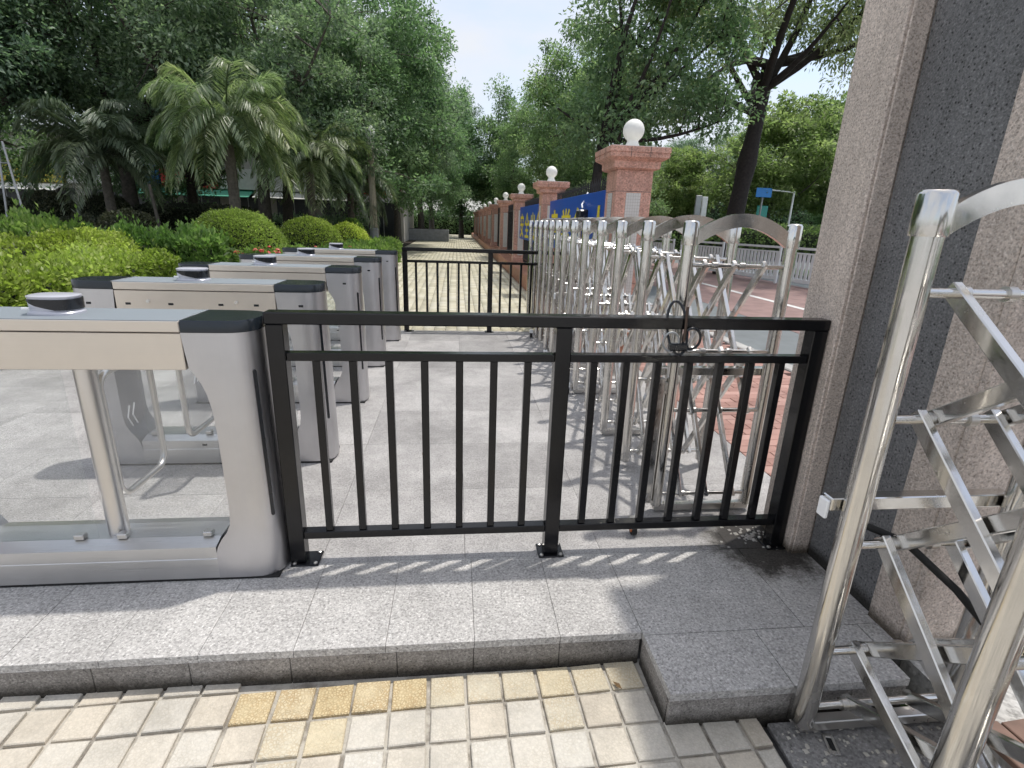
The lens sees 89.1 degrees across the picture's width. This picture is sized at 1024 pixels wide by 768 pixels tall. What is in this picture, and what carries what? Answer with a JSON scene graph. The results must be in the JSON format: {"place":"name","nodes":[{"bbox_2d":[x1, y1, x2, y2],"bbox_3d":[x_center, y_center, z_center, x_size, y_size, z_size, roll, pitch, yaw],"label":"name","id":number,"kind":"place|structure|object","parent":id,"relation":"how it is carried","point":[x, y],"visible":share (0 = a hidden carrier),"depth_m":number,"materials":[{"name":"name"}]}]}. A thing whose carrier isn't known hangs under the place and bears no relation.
{"place":"outdoors","nodes":[
{"label":"outdoors","id":0,"kind":"place"},
{"bbox_2d":[148,184,160,226],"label":"bare stem","id":1,"kind":"object","parent":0,"point":[154,204],"visible":0.41,"depth_m":12.77,"materials":[{"name":"grey plant"}]},
{"bbox_2d":[0,125,413,241],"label":"shop building","id":2,"kind":"structure","parent":0,"point":[246,186],"depth_m":30.39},
{"bbox_2d":[0,188,24,199],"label":"shop window","id":3,"kind":"structure","parent":2,"relation":"in","point":[13,194],"depth_m":29.35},
{"bbox_2d":[183,196,219,209],"bbox_3d":[-18.186,-10.046,30.669,2.000,2.300,0.078,0,17,-6],"label":"shop window","id":4,"kind":"structure","parent":2,"relation":"in","point":[202,199],"depth_m":30.45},
{"bbox_2d":[240,195,257,210],"bbox_3d":[-15.601,-10.045,30.948,2.000,2.300,0.078,0,17,-6],"label":"shop window","id":5,"kind":"structure","parent":2,"relation":"in","point":[247,202],"depth_m":30.72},
{"bbox_2d":[276,199,308,222],"bbox_3d":[-13.016,-10.043,31.227,2.000,2.300,0.078,0,17,-6],"label":"shop window","id":6,"kind":"structure","parent":2,"relation":"in","point":[299,205],"depth_m":31.05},
{"bbox_2d":[322,201,356,224],"bbox_3d":[-10.431,-10.042,31.505,2.000,2.300,0.078,0,17,-6],"label":"shop window","id":7,"kind":"structure","parent":2,"relation":"in","point":[328,205],"depth_m":31.33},
{"bbox_2d":[366,203,393,237],"bbox_3d":[-7.846,-10.040,31.784,2.000,2.300,0.078,0,17,-6],"label":"shop window","id":8,"kind":"structure","parent":2,"relation":"in","point":[385,231],"depth_m":31.83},
{"bbox_2d":[221,247,243,261],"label":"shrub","id":9,"kind":"object","parent":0,"point":[232,253],"visible":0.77,"depth_m":8.75,"materials":[{"name":"green plant"}]},
{"bbox_2d":[0,659,786,767],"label":"front pavement","id":10,"kind":"structure","parent":0,"point":[590,716],"depth_m":1.64,"materials":[{"name":"beige tile"}]},
{"bbox_2d":[402,240,415,246],"bbox_3d":[-24.758,-8.685,30.423,37.280,0.320,56.020,0,17,-6],"label":"planting bed","id":11,"kind":"object","parent":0,"point":[408,242],"depth_m":31.78,"materials":[{"name":"concrete"}]},
{"bbox_2d":[0,193,14,218],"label":"shade topiary","id":12,"kind":"object","parent":11,"relation":"on","point":[10,202],"visible":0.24,"depth_m":15.85,"materials":[{"name":"green plant"}]},
{"bbox_2d":[0,141,29,235],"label":"white ladder","id":13,"kind":"object","parent":11,"relation":"on","point":[12,176],"visible":0.5,"depth_m":11.70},
{"bbox_2d":[0,227,56,256],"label":"clipped hedge","id":14,"kind":"object","parent":11,"relation":"on","point":[16,242],"visible":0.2,"depth_m":7.99,"materials":[{"name":"green plant"}]},
{"bbox_2d":[12,188,74,235],"bbox_3d":[-14.078,-5.010,15.902,1.876,1.924,1.865,0,17,-6],"label":"shade topiary","id":15,"kind":"object","parent":11,"relation":"on","point":[45,200],"visible":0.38,"depth_m":15.36,"materials":[{"name":"green plant"}]},
{"bbox_2d":[0,97,87,192],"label":"broadleaf tree","id":16,"kind":"object","parent":11,"relation":"on","point":[15,162],"visible":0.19,"depth_m":20.60,"materials":[{"name":"green plant"}]},
{"bbox_2d":[0,197,98,243],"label":"leafy shrub","id":17,"kind":"object","parent":11,"relation":"on","point":[16,225],"visible":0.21,"depth_m":10.21,"materials":[{"name":"green plant"}]},
{"bbox_2d":[0,0,118,137],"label":"broadleaf tree","id":18,"kind":"object","parent":11,"relation":"on","point":[17,90],"visible":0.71,"depth_m":13.78,"materials":[{"name":"green plant"}]},
{"bbox_2d":[59,211,98,227],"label":"shade topiary","id":19,"kind":"object","parent":11,"relation":"on","point":[90,218],"visible":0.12,"depth_m":13.31,"materials":[{"name":"green plant"}]},
{"bbox_2d":[27,222,144,252],"bbox_3d":[-7.062,-2.018,8.721,1.989,1.357,1.845,0,17,-6],"label":"round bush","id":20,"kind":"object","parent":11,"relation":"on","point":[95,236],"visible":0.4,"depth_m":8.37,"materials":[{"name":"green plant"}]},
{"bbox_2d":[0,235,181,306],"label":"clipped hedge","id":21,"kind":"object","parent":11,"relation":"on","point":[36,271],"visible":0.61,"depth_m":6.01,"materials":[{"name":"green plant"}]},
{"bbox_2d":[10,94,175,215],"bbox_3d":[-11.402,-5.614,14.452,3.709,4.301,3.318,0,17,-6],"label":"palm tree","id":22,"kind":"object","parent":11,"relation":"on","point":[101,156],"visible":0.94,"depth_m":13.71,"materials":[{"name":"green plant"}]},
{"bbox_2d":[71,192,133,216],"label":"shade topiary","id":23,"kind":"object","parent":11,"relation":"on","point":[94,205],"visible":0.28,"depth_m":15.42,"materials":[{"name":"green plant"}]},
{"bbox_2d":[94,206,156,230],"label":"shade topiary","id":24,"kind":"object","parent":11,"relation":"on","point":[107,218],"visible":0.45,"depth_m":13.13,"materials":[{"name":"green plant"}]},
{"bbox_2d":[0,0,284,210],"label":"broadleaf tree","id":25,"kind":"object","parent":11,"relation":"on","point":[75,98],"visible":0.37,"depth_m":15.52,"materials":[{"name":"green plant"}]},
{"bbox_2d":[54,0,267,208],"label":"broadleaf tree","id":26,"kind":"object","parent":11,"relation":"on","point":[192,193],"visible":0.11,"depth_m":22.59,"materials":[{"name":"green plant"}]},
{"bbox_2d":[86,212,242,267],"bbox_3d":[-6.357,-2.432,9.549,2.813,1.373,1.654,0,17,-6],"label":"leafy shrub","id":27,"kind":"object","parent":11,"relation":"on","point":[182,240],"visible":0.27,"depth_m":9.16,"materials":[{"name":"green plant"}]},
{"bbox_2d":[132,199,257,232],"bbox_3d":[-11.407,-5.806,19.082,4.133,1.860,1.720,0,17,-6],"label":"shade hedge","id":28,"kind":"object","parent":11,"relation":"on","point":[171,215],"visible":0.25,"depth_m":18.36,"materials":[{"name":"green plant"}]},
{"bbox_2d":[137,54,311,208],"bbox_3d":[-6.715,-5.127,12.672,3.572,4.733,3.336,-8,20,-28],"label":"palm tree","id":29,"kind":"object","parent":11,"relation":"on","point":[198,112],"visible":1,"depth_m":11.71,"materials":[{"name":"green plant"}]},
{"bbox_2d":[42,0,409,222],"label":"broadleaf tree","id":30,"kind":"object","parent":11,"relation":"on","point":[340,81],"visible":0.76,"depth_m":14.98,"materials":[{"name":"green plant"}]},
{"bbox_2d":[187,205,289,258],"bbox_3d":[-5.469,-2.661,10.383,2.191,1.729,2.032,0,17,-6],"label":"topiary ball","id":31,"kind":"object","parent":11,"relation":"on","point":[243,228],"visible":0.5,"depth_m":9.80,"materials":[{"name":"green plant"}]},
{"bbox_2d":[147,206,368,234],"bbox_3d":[-16.956,-8.423,27.141,19.676,1.835,2.400,0,17,-6],"label":"back hedge","id":32,"kind":"object","parent":11,"relation":"on","point":[280,218],"visible":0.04,"depth_m":27.30,"materials":[{"name":"green plant"}]},
{"bbox_2d":[225,238,308,262],"bbox_3d":[-4.357,-2.201,9.712,1.534,1.024,1.842,0,17,-6],"label":"flower hedge","id":33,"kind":"object","parent":11,"relation":"on","point":[257,249],"visible":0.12,"depth_m":9.16,"materials":[{"name":"green plant"}]},
{"bbox_2d":[145,0,389,224],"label":"broadleaf tree","id":34,"kind":"object","parent":11,"relation":"on","point":[287,206],"visible":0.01,"depth_m":21.73,"materials":[{"name":"green plant"}]},
{"bbox_2d":[236,107,371,216],"bbox_3d":[-6.396,-6.085,16.355,3.898,4.398,3.736,2,17,-1],"label":"palm tree","id":35,"kind":"object","parent":11,"relation":"on","point":[320,153],"visible":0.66,"depth_m":15.55,"materials":[{"name":"green plant"}]},
{"bbox_2d":[279,214,343,247],"bbox_3d":[-4.938,-3.324,12.756,1.767,1.646,1.639,0,17,-6],"label":"topiary ball","id":36,"kind":"object","parent":11,"relation":"on","point":[310,231],"visible":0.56,"depth_m":12.22,"materials":[{"name":"green plant"}]},
{"bbox_2d":[331,221,370,241],"bbox_3d":[-4.648,-3.865,14.707,1.453,1.467,1.387,0,17,-6],"label":"topiary ball","id":37,"kind":"object","parent":11,"relation":"on","point":[349,229],"visible":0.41,"depth_m":14.35,"materials":[{"name":"green plant"}]},
{"bbox_2d":[305,144,397,229],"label":"palm tree","id":38,"kind":"object","parent":11,"relation":"on","point":[351,190],"visible":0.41,"depth_m":18.45,"materials":[{"name":"green plant"}]},
{"bbox_2d":[307,235,403,262],"bbox_3d":[-4.127,-3.693,14.520,1.717,0.997,7.616,0,17,-6],"label":"leafy hedge","id":39,"kind":"object","parent":11,"relation":"on","point":[384,243],"visible":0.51,"depth_m":13.89,"materials":[{"name":"green plant"}]},
{"bbox_2d":[364,126,378,237],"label":"tree trunk","id":40,"kind":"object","parent":11,"relation":"on","point":[374,232],"depth_m":18.39,"materials":[{"name":"plant"}]},
{"bbox_2d":[279,0,470,236],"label":"broadleaf tree","id":41,"kind":"object","parent":11,"relation":"on","point":[404,37],"visible":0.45,"depth_m":20.34,"materials":[{"name":"green plant"}]},
{"bbox_2d":[335,49,480,244],"bbox_3d":[-6.221,-12.562,27.604,9.041,10.211,8.951,11,19,27],"label":"broadleaf tree","id":42,"kind":"object","parent":11,"relation":"on","point":[397,215],"visible":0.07,"depth_m":27.30,"materials":[{"name":"green plant"}]},
{"bbox_2d":[414,209,473,234],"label":"hedge","id":43,"kind":"object","parent":11,"relation":"on","point":[452,225],"visible":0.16,"depth_m":54.29,"materials":[{"name":"green plant"}]},
{"bbox_2d":[326,234,543,331],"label":"garden path","id":44,"kind":"structure","parent":0,"point":[466,241],"depth_m":11.78,"materials":[{"name":"tile"}]},
{"bbox_2d":[408,228,448,241],"bbox_3d":[-6.399,-10.386,36.089,4.000,0.800,1.600,0,17,-6],"label":"planter box","id":45,"kind":"object","parent":44,"relation":"on","point":[421,234],"visible":0.58,"depth_m":35.41,"materials":[{"name":"stone"}]},
{"bbox_2d":[375,62,483,227],"bbox_3d":[-6.205,-15.866,35.165,8.557,11.449,8.381,-9,20,-31],"label":"broadleaf tree","id":46,"kind":"object","parent":45,"relation":"in","point":[447,199],"visible":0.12,"depth_m":36.12,"materials":[{"name":"green plant"}]},
{"bbox_2d":[427,86,489,228],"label":"broadleaf tree","id":47,"kind":"object","parent":44,"relation":"on","point":[431,223],"visible":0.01,"depth_m":46.11,"materials":[{"name":"green plant"}]},
{"bbox_2d":[430,77,491,237],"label":"pointed tree","id":48,"kind":"object","parent":44,"relation":"on","point":[460,212],"visible":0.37,"depth_m":41.64,"materials":[{"name":"green plant"}]},
{"bbox_2d":[10,0,864,216],"label":"sky","id":49,"kind":"structure","parent":0,"point":[493,37],"materials":[{"name":"white"}]},
{"bbox_2d":[0,330,909,727],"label":"granite platform","id":50,"kind":"structure","parent":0,"point":[704,624],"depth_m":2.10,"materials":[{"name":"stone"}]},
{"bbox_2d":[0,292,289,587],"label":"turnstile","id":51,"kind":"object","parent":50,"relation":"on","point":[221,356],"visible":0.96,"depth_m":1.96,"materials":[{"name":"silver metal"}]},
{"bbox_2d":[70,267,339,465],"bbox_3d":[-1.692,-0.095,2.968,0.728,1.111,1.239,-41,45,-65],"label":"turnstile","id":52,"kind":"object","parent":50,"relation":"on","point":[196,288],"visible":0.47,"depth_m":2.86,"materials":[{"name":"silver metal"}]},
{"bbox_2d":[178,255,369,403],"bbox_3d":[-1.782,-0.412,3.976,1.239,1.111,0.728,7,18,17],"label":"turnstile","id":53,"kind":"object","parent":50,"relation":"on","point":[344,287],"visible":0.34,"depth_m":3.83,"materials":[{"name":"silver metal"}]},
{"bbox_2d":[239,248,386,366],"bbox_3d":[-1.880,-0.728,4.983,1.239,1.111,0.728,7,18,17],"label":"turnstile","id":54,"kind":"object","parent":50,"relation":"on","point":[372,282],"visible":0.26,"depth_m":4.86,"materials":[{"name":"silver metal"}]},
{"bbox_2d":[282,243,400,340],"bbox_3d":[-1.959,-1.033,5.956,1.292,1.111,0.517,0,17,-6],"label":"turnstile","id":55,"kind":"object","parent":50,"relation":"on","point":[390,279],"visible":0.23,"depth_m":5.99,"materials":[{"name":"silver metal"}]},
{"bbox_2d":[402,247,560,332],"bbox_3d":[-0.284,-1.200,6.758,2.226,1.064,0.100,0,17,-6],"label":"metal fence","id":56,"kind":"object","parent":50,"relation":"on","point":[490,262],"visible":0.6,"depth_m":6.65,"materials":[{"name":"metal"}]},
{"bbox_2d":[262,309,830,566],"bbox_3d":[0.189,0.241,2.172,2.226,1.064,0.100,0,17,-6],"label":"metal fence","id":57,"kind":"object","parent":50,"relation":"on","point":[561,357],"visible":0.99,"depth_m":2.13,"materials":[{"name":"metal"}]},
{"bbox_2d":[662,300,701,355],"bbox_3d":[0.667,-0.223,2.072,0.162,0.210,0.106,0,17,-6],"label":"bicycle lock","id":58,"kind":"object","parent":57,"relation":"hanging from","point":[683,346],"visible":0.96,"depth_m":2.04,"materials":[{"name":"black plastic"}]},
{"bbox_2d":[526,214,802,534],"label":"folding gate","id":59,"kind":"structure","parent":50,"relation":"on","point":[581,277],"depth_m":2.94,"materials":[{"name":"silver metal"}]},
{"bbox_2d":[720,526,764,547],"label":"mortar crumbs","id":60,"kind":"object","parent":50,"relation":"on","point":[748,537],"visible":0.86,"depth_m":2.50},
{"bbox_2d":[761,0,1023,641],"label":"gate pillar","id":61,"kind":"structure","parent":50,"relation":"on","point":[935,97],"depth_m":1.81,"materials":[{"name":"stone"}]},
{"bbox_2d":[639,332,790,476],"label":"brick pavement","id":62,"kind":"structure","parent":0,"point":[730,398],"depth_m":4.32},
{"bbox_2d":[525,0,782,191],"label":"broadleaf tree","id":63,"kind":"object","parent":62,"relation":"on","point":[612,116],"visible":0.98,"depth_m":12.05,"materials":[{"name":"green plant"}]},
{"bbox_2d":[646,260,810,364],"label":"road","id":64,"kind":"structure","parent":0,"point":[755,339],"depth_m":7.54,"materials":[{"name":"asphalt"}]},
{"bbox_2d":[535,181,820,232],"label":"thicket","id":65,"kind":"object","parent":64,"relation":"on","point":[796,217],"visible":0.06,"depth_m":49.14,"materials":[{"name":"green plant"}]},
{"bbox_2d":[649,144,715,217],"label":"broadleaf tree","id":66,"kind":"object","parent":64,"relation":"on","point":[687,170],"visible":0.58,"depth_m":31.22,"materials":[{"name":"green plant"}]},
{"bbox_2d":[651,130,718,213],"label":"broadleaf tree","id":67,"kind":"object","parent":64,"relation":"on","point":[680,143],"visible":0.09,"depth_m":38.02,"materials":[{"name":"green plant"}]},
{"bbox_2d":[649,260,807,333],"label":"cycle lane","id":68,"kind":"structure","parent":64,"relation":"on","point":[757,307],"depth_m":12.11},
{"bbox_2d":[484,74,592,206],"bbox_3d":[1.794,-15.725,37.500,7.982,10.904,8.149,0,17,-5],"label":"broadleaf tree","id":69,"kind":"object","parent":68,"relation":"on","point":[511,181],"visible":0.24,"depth_m":35.99,"materials":[{"name":"green plant"}]},
{"bbox_2d":[507,14,672,215],"bbox_3d":[3.223,-9.669,20.872,6.785,9.268,6.927,6,18,14],"label":"broadleaf tree","id":70,"kind":"object","parent":68,"relation":"on","point":[576,174],"visible":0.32,"depth_m":19.95,"materials":[{"name":"green plant"}]},
{"bbox_2d":[652,238,674,262],"bbox_3d":[5.517,-5.075,19.987,0.062,1.060,2.200,-4,18,-19],"label":"street barrier","id":71,"kind":"object","parent":68,"relation":"on","point":[672,245],"visible":0.15,"depth_m":19.36,"materials":[{"name":"metal"}]},
{"bbox_2d":[678,239,724,271],"bbox_3d":[6.486,-4.403,17.931,0.062,1.060,2.200,-4,18,-19],"label":"street barrier","id":72,"kind":"object","parent":68,"relation":"on","point":[720,252],"visible":0.28,"depth_m":17.46,"materials":[{"name":"metal"}]},
{"bbox_2d":[565,0,865,274],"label":"street tree","id":73,"kind":"object","parent":68,"relation":"on","point":[797,16],"visible":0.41,"depth_m":15.18,"materials":[{"name":"green plant"}]},
{"bbox_2d":[650,270,803,309],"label":"lane line","id":74,"kind":"object","parent":68,"relation":"on","point":[753,296],"depth_m":11.65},
{"bbox_2d":[722,243,782,282],"bbox_3d":[7.271,-3.731,15.856,0.062,1.060,2.200,-4,18,-19],"label":"street barrier","id":75,"kind":"object","parent":68,"relation":"on","point":[774,276],"visible":0.66,"depth_m":15.49,"materials":[{"name":"metal"}]},
{"bbox_2d":[698,118,784,209],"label":"broadleaf tree","id":76,"kind":"object","parent":64,"relation":"on","point":[721,143],"visible":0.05,"depth_m":37.51,"materials":[{"name":"green plant"}]},
{"bbox_2d":[700,260,808,278],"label":"median verge","id":77,"kind":"structure","parent":64,"relation":"on","point":[779,270],"depth_m":18.57,"materials":[{"name":"green plant"}]},
{"bbox_2d":[694,195,707,215],"bbox_3d":[9.824,-8.328,27.454,0.650,3.050,0.170,0,17,-6],"label":"sign board","id":78,"kind":"object","parent":77,"relation":"on","point":[699,205],"visible":0.51,"depth_m":27.09,"materials":[{"name":"white paint"}]},
{"bbox_2d":[653,222,820,260],"bbox_3d":[17.244,-7.335,26.940,22.550,2.126,2.266,0,17,-6],"label":"street hedge","id":79,"kind":"object","parent":77,"relation":"on","point":[808,239],"visible":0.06,"depth_m":25.82,"materials":[{"name":"green plant"}]},
{"bbox_2d":[755,188,772,215],"bbox_3d":[12.885,-8.379,27.187,0.850,3.505,0.128,0,17,-6],"label":"road sign","id":80,"kind":"object","parent":64,"relation":"on","point":[762,192],"visible":0.74,"depth_m":26.69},
{"bbox_2d":[696,89,844,218],"bbox_3d":[14.443,-11.473,28.625,7.500,8.892,7.462,15,22,36],"label":"broadleaf tree","id":81,"kind":"object","parent":64,"relation":"on","point":[783,132],"visible":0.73,"depth_m":27.66,"materials":[{"name":"green plant"}]},
{"bbox_2d":[792,247,815,284],"bbox_3d":[8.056,-3.060,13.780,0.062,1.060,2.200,-4,18,-19],"label":"street barrier","id":82,"kind":"object","parent":64,"relation":"on","point":[800,280],"visible":0.32,"depth_m":14.11,"materials":[{"name":"metal"}]},
{"bbox_2d":[762,721,943,767],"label":"gate track","id":83,"kind":"structure","parent":0,"point":[852,755],"depth_m":1.63,"materials":[{"name":"metal"}]},
{"bbox_2d":[782,719,940,767],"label":"grit","id":84,"kind":"object","parent":83,"relation":"on","point":[806,751],"visible":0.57,"depth_m":1.61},
{"bbox_2d":[790,178,1023,767],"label":"folding gate","id":85,"kind":"structure","parent":83,"relation":"on","point":[973,669],"depth_m":1.32,"materials":[{"name":"silver metal"}]},
{"bbox_2d":[867,523,980,625],"bbox_3d":[1.260,0.629,1.451,0.560,0.399,0.097,12,20,30],"label":"power cable","id":86,"kind":"object","parent":85,"relation":"attached to","point":[942,576],"visible":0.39,"depth_m":1.49,"materials":[{"name":"black rubber"}]},
{"bbox_2d":[899,660,1023,767],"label":"outside apron","id":87,"kind":"object","parent":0,"point":[920,682],"depth_m":1.77,"materials":[{"name":"granite"}]},
{"bbox_2d":[992,719,1023,767],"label":"plank ramp","id":88,"kind":"structure","parent":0,"point":[1013,729],"depth_m":1.59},
{"bbox_3d":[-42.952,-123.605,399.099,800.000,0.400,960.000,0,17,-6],"label":"ground","id":89,"kind":"structure","parent":0,"visible":0},
{"bbox_2d":[462,73,535,209],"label":"pointed tree","id":90,"kind":"object","parent":89,"relation":"on","point":[485,171],"visible":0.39,"depth_m":40.59,"materials":[{"name":"green plant"}]},
{"bbox_2d":[472,233,642,352],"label":"wall plinth","id":91,"kind":"structure","parent":89,"relation":"on","point":[498,257],"depth_m":15.57,"materials":[{"name":"stone"}]},
{"bbox_2d":[477,206,482,236],"bbox_3d":[-2.267,-11.947,38.256,0.627,2.165,0.627,0,17,-6],"label":"wall pilaster","id":92,"kind":"object","parent":91,"relation":"on","point":[480,222],"depth_m":38.09,"materials":[{"name":"pink stone"}]},
{"bbox_2d":[480,204,486,238],"bbox_3d":[-1.766,-10.485,33.606,0.627,2.165,0.627,0,17,-6],"label":"wall pilaster","id":93,"kind":"object","parent":91,"relation":"on","point":[483,229],"depth_m":33.44,"materials":[{"name":"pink stone"}]},
{"bbox_2d":[484,201,491,241],"bbox_3d":[-1.266,-9.023,28.956,0.627,2.165,0.627,0,17,-6],"label":"wall pilaster","id":94,"kind":"object","parent":91,"relation":"on","point":[488,225],"depth_m":28.80,"materials":[{"name":"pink stone"}]},
{"bbox_2d":[489,198,499,245],"bbox_3d":[-0.765,-7.561,24.306,0.627,2.165,0.627,0,17,-6],"label":"wall pilaster","id":95,"kind":"object","parent":91,"relation":"on","point":[494,207],"depth_m":24.15,"materials":[{"name":"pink stone"}]},
{"bbox_2d":[497,192,513,249],"bbox_3d":[-0.265,-6.099,19.656,0.627,2.165,0.627,0,17,-6],"label":"wall pilaster","id":96,"kind":"object","parent":91,"relation":"on","point":[505,203],"depth_m":19.45,"materials":[{"name":"pink stone"}]},
{"bbox_2d":[507,204,513,254],"bbox_3d":[0.075,-5.165,17.405,0.045,1.700,4.518,0,17,-6],"label":"railing panel","id":97,"kind":"object","parent":91,"relation":"on","point":[510,227],"visible":0.34,"depth_m":18.52,"materials":[{"name":"metal"}]},
{"bbox_2d":[509,183,533,261],"bbox_3d":[0.236,-4.637,15.006,0.627,2.165,0.627,0,17,-6],"label":"wall pilaster","id":98,"kind":"object","parent":91,"relation":"on","point":[519,198],"depth_m":14.79,"materials":[{"name":"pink stone"}]},
{"bbox_2d":[522,196,538,262],"bbox_3d":[0.568,-3.703,12.754,0.030,1.700,4.518,0,17,-6],"label":"railing panel","id":99,"kind":"object","parent":91,"relation":"on","point":[532,201],"visible":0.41,"depth_m":14.07,"materials":[{"name":"metal"}]},
{"bbox_2d":[519,204,538,241],"bbox_3d":[0.444,-3.918,12.673,0.017,0.830,4.320,0,17,-6],"label":"slogan banner","id":100,"kind":"object","parent":99,"relation":"attached to","point":[528,213],"visible":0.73,"depth_m":13.28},
{"bbox_2d":[533,166,569,262],"bbox_3d":[0.736,-3.175,10.356,0.627,2.165,0.627,0,17,-6],"label":"wall pilaster","id":101,"kind":"object","parent":91,"relation":"on","point":[549,189],"depth_m":10.01,"materials":[{"name":"pink stone"}]},
{"bbox_2d":[554,176,606,249],"bbox_3d":[1.069,-2.241,8.104,0.030,1.700,4.518,0,17,-6],"label":"railing panel","id":102,"kind":"object","parent":91,"relation":"on","point":[593,189],"visible":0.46,"depth_m":7.95,"materials":[{"name":"metal"}]},
{"bbox_2d":[548,190,605,248],"bbox_3d":[0.944,-2.456,8.023,0.017,0.830,4.320,0,17,-6],"label":"slogan banner","id":103,"kind":"object","parent":102,"relation":"attached to","point":[593,204],"visible":0.19,"depth_m":7.66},
{"bbox_2d":[576,192,588,217],"bbox_3d":[0.981,-2.414,7.258,0.169,0.526,0.436,3,17,3],"label":"flood lamp","id":104,"kind":"object","parent":103,"relation":"attached to","point":[580,213],"visible":0.67,"depth_m":7.11,"materials":[{"name":"metal"}]},
{"bbox_2d":[595,119,671,328],"bbox_3d":[1.236,-1.713,5.706,0.627,2.165,0.627,0,17,-6],"label":"wall pilaster","id":105,"kind":"object","parent":91,"relation":"on","point":[630,166],"depth_m":5.40,"materials":[{"name":"pink stone"}]},
{"bbox_2d":[651,306,792,372],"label":"street kerb","id":106,"kind":"structure","parent":89,"relation":"on","point":[788,367],"depth_m":6.55,"materials":[{"name":"stone"}]},
{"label":"far verge","id":107,"kind":"structure","parent":0,"visible":0},
{"bbox_2d":[778,91,847,215],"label":"broadleaf tree","id":108,"kind":"object","parent":107,"relation":"on","point":[834,130],"visible":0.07,"depth_m":29.79,"materials":[{"name":"green plant"}]},
{"bbox_2d":[801,109,842,232],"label":"broadleaf tree","id":109,"kind":"object","parent":107,"relation":"on","point":[817,219],"visible":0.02,"depth_m":37.48,"materials":[{"name":"green plant"}]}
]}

